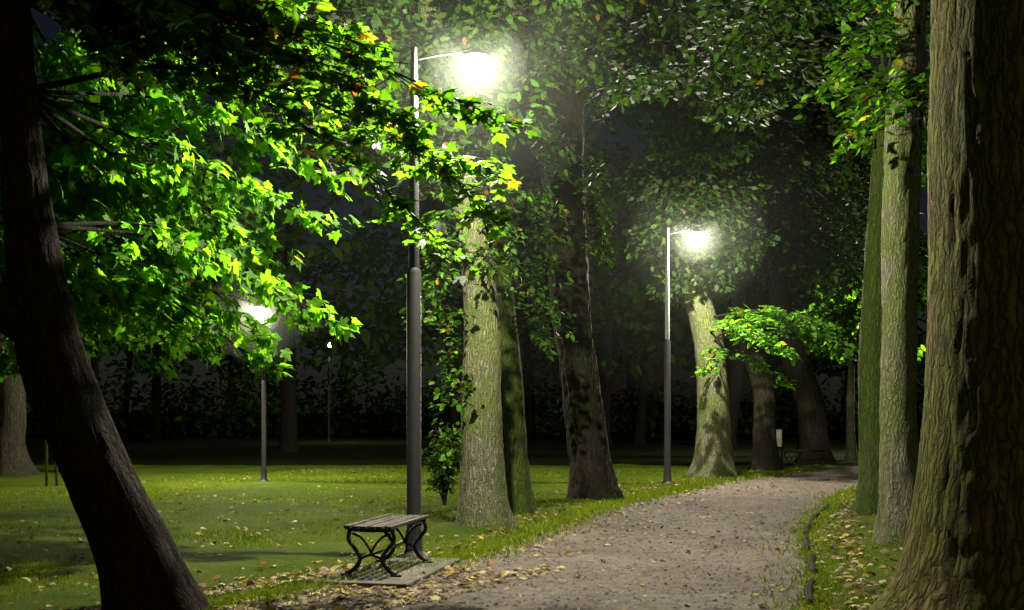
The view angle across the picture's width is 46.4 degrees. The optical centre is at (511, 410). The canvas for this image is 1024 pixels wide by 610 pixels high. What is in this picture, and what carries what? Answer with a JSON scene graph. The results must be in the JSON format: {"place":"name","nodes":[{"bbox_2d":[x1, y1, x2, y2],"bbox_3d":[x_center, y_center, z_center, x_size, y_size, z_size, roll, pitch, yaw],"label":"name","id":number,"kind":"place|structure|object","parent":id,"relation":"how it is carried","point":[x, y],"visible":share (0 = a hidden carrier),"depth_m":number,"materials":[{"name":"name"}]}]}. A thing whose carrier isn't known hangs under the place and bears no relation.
{"place":"outdoors","nodes":[
{"label":"outdoors","id":0,"kind":"place"},
{"bbox_2d":[0,464,901,609],"bbox_3d":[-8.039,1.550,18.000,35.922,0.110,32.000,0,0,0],"label":"lawn","id":1,"kind":"structure","parent":0,"point":[230,561],"depth_m":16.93,"materials":[{"name":"green plant"}]},
{"bbox_2d":[45,440,57,485],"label":"posts","id":2,"kind":"object","parent":1,"relation":"on","point":[46,468],"visible":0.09,"depth_m":25.17,"materials":[{"name":"green"}]},
{"bbox_2d":[0,69,264,476],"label":"oak tree","id":3,"kind":"object","parent":1,"relation":"on","point":[15,460],"visible":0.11,"depth_m":28.49,"materials":[{"name":"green plant"}]},
{"bbox_2d":[252,304,271,481],"bbox_3d":[-5.530,-0.815,26.000,2.195,4.830,2.195,0,0,0],"label":"street lamp","id":4,"kind":"object","parent":1,"relation":"on","point":[263,474],"visible":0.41,"depth_m":25.96,"materials":[{"name":"metal"}]},
{"bbox_2d":[0,0,540,609],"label":"maple tree","id":5,"kind":"object","parent":1,"relation":"on","point":[70,274],"visible":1,"depth_m":10.83,"materials":[{"name":"green plant"}]},
{"bbox_2d":[305,514,460,588],"bbox_3d":[-1.220,1.343,11.800,0.980,0.533,1.950,0,0,12],"label":"park bench","id":6,"kind":"object","parent":1,"relation":"on","point":[386,523],"visible":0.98,"depth_m":11.35,"materials":[{"name":"wood"}]},
{"bbox_2d":[177,0,627,530],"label":"linden tree","id":7,"kind":"object","parent":1,"relation":"on","point":[483,502],"visible":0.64,"depth_m":15.75,"materials":[{"name":"green plant"}]},
{"bbox_2d":[421,423,460,504],"bbox_3d":[-1.120,0.899,19.486,0.851,1.408,1.100,0,0,-35],"label":"shrub","id":8,"kind":"object","parent":1,"relation":"on","point":[444,481],"visible":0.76,"depth_m":19.45,"materials":[{"name":"green plant"}]},
{"bbox_2d":[396,46,488,558],"bbox_3d":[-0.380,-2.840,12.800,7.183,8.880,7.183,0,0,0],"label":"street lamp","id":9,"kind":"object","parent":1,"relation":"on","point":[414,383],"visible":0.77,"depth_m":12.74,"materials":[{"name":"metal"}]},
{"bbox_2d":[0,470,902,609],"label":"fallen leaves","id":10,"kind":"object","parent":1,"relation":"on","point":[362,590],"visible":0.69,"depth_m":11.52,"materials":[{"name":"brown plant"}]},
{"bbox_2d":[448,0,644,513],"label":"linden tree","id":11,"kind":"object","parent":1,"relation":"on","point":[521,497],"visible":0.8,"depth_m":18.24,"materials":[{"name":"green plant"}]},
{"bbox_2d":[400,0,838,500],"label":"linden tree","id":12,"kind":"object","parent":1,"relation":"on","point":[592,474],"visible":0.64,"depth_m":21.09,"materials":[{"name":"green plant"}]},
{"bbox_2d":[658,227,702,484],"bbox_3d":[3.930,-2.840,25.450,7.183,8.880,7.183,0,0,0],"label":"street lamp","id":13,"kind":"object","parent":1,"relation":"on","point":[667,415],"visible":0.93,"depth_m":25.40,"materials":[{"name":"metal"}]},
{"bbox_2d":[583,0,927,477],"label":"linden tree","id":14,"kind":"object","parent":1,"relation":"on","point":[694,142],"visible":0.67,"depth_m":27.93,"materials":[{"name":"green plant"}]},
{"bbox_2d":[655,30,927,471],"bbox_3d":[7.764,-4.018,31.203,7.889,11.473,5.490,0,0,0],"label":"linden tree","id":15,"kind":"object","parent":1,"relation":"on","point":[765,454],"visible":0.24,"depth_m":30.77,"materials":[{"name":"green plant"}]},
{"bbox_2d":[782,449,842,468],"bbox_3d":[8.150,1.343,33.200,2.150,0.534,0.980,0,0,-40],"label":"park bench","id":16,"kind":"object","parent":1,"relation":"on","point":[796,451],"visible":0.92,"depth_m":33.11,"materials":[{"name":"metal"}]},
{"bbox_2d":[25,413,920,465],"bbox_3d":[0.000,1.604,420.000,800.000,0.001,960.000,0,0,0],"label":"ground","id":17,"kind":"structure","parent":0,"point":[190,448],"depth_m":52.19,"materials":[{"name":"green plant"}]},
{"bbox_2d":[325,343,332,442],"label":"street lamp","id":18,"kind":"object","parent":17,"relation":"on","point":[328,439],"visible":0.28,"depth_m":59.96,"materials":[{"name":"metal"}]},
{"bbox_2d":[26,39,927,452],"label":"distant trees","id":19,"kind":"object","parent":17,"relation":"on","point":[388,329],"visible":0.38,"depth_m":57.89,"materials":[{"name":"green plant"}]},
{"bbox_2d":[776,428,782,463],"bbox_3d":[7.601,1.050,34.990,0.690,1.100,0.070,0,0,-8],"label":"notice board","id":20,"kind":"object","parent":17,"relation":"on","point":[779,435],"visible":0.34,"depth_m":34.99,"materials":[{"name":"metal"}]},
{"bbox_2d":[636,61,927,464],"bbox_3d":[8.799,-4.662,35.984,10.032,12.794,6.291,0,0,0],"label":"linden tree","id":21,"kind":"object","parent":17,"relation":"on","point":[812,416],"visible":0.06,"depth_m":35.27,"materials":[{"name":"green plant"}]},
{"bbox_2d":[792,493,902,609],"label":"grass verge","id":22,"kind":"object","parent":17,"relation":"on","point":[877,577],"depth_m":12.58,"materials":[{"name":"green plant"}]},
{"bbox_2d":[682,0,930,514],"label":"linden tree","id":23,"kind":"object","parent":22,"relation":"on","point":[869,378],"visible":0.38,"depth_m":17.88,"materials":[{"name":"green plant"}]},
{"bbox_2d":[792,0,929,545],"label":"ash tree","id":24,"kind":"object","parent":22,"relation":"on","point":[903,96],"visible":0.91,"depth_m":13.81,"materials":[{"name":"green plant"}]},
{"bbox_2d":[868,0,1023,609],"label":"oak tree","id":25,"kind":"object","parent":22,"relation":"on","point":[963,547],"visible":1,"depth_m":7.60,"materials":[{"name":"brown plant"}]},
{"bbox_2d":[798,280,925,459],"bbox_3d":[10.971,-1.348,38.647,4.262,6.111,3.562,0,0,-27],"label":"birch tree","id":26,"kind":"object","parent":17,"relation":"on","point":[849,335],"visible":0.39,"depth_m":38.65,"materials":[{"name":"leaf"},{"name":"dark bark"},{"name":"bark twig"}]},
{"bbox_2d":[26,0,930,412],"label":"sky","id":27,"kind":"structure","parent":0,"point":[46,25],"materials":[{"name":"black"}]},
{"bbox_2d":[222,466,857,609],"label":"footpath","id":28,"kind":"structure","parent":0,"point":[625,596],"depth_m":12.60,"materials":[{"name":"grey gravel"}]},
{"bbox_2d":[210,477,852,609],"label":"pebbles","id":29,"kind":"object","parent":28,"relation":"on","point":[638,558],"visible":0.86,"depth_m":12.82,"materials":[{"name":"grey gravel"}]},
{"bbox_2d":[802,503,829,605],"bbox_3d":[3.537,1.571,14.118,0.290,0.084,12.258,0,0,16],"label":"path edging","id":30,"kind":"object","parent":28,"relation":"on","point":[808,587],"visible":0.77,"depth_m":12.17,"materials":[{"name":"grey stone"}]},
{"bbox_2d":[460,302,774,333],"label":"roof","id":31,"kind":"structure","parent":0,"point":[624,331],"depth_m":89.17,"materials":[{"name":"grey tile"}]},
{"bbox_2d":[458,334,797,432],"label":"walls","id":32,"kind":"structure","parent":0,"point":[682,375],"depth_m":87.50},
{"bbox_2d":[521,360,792,412],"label":"dark windows","id":33,"kind":"structure","parent":32,"relation":"attached to","point":[675,367],"depth_m":87.45,"materials":[{"name":"glass"}]}
]}

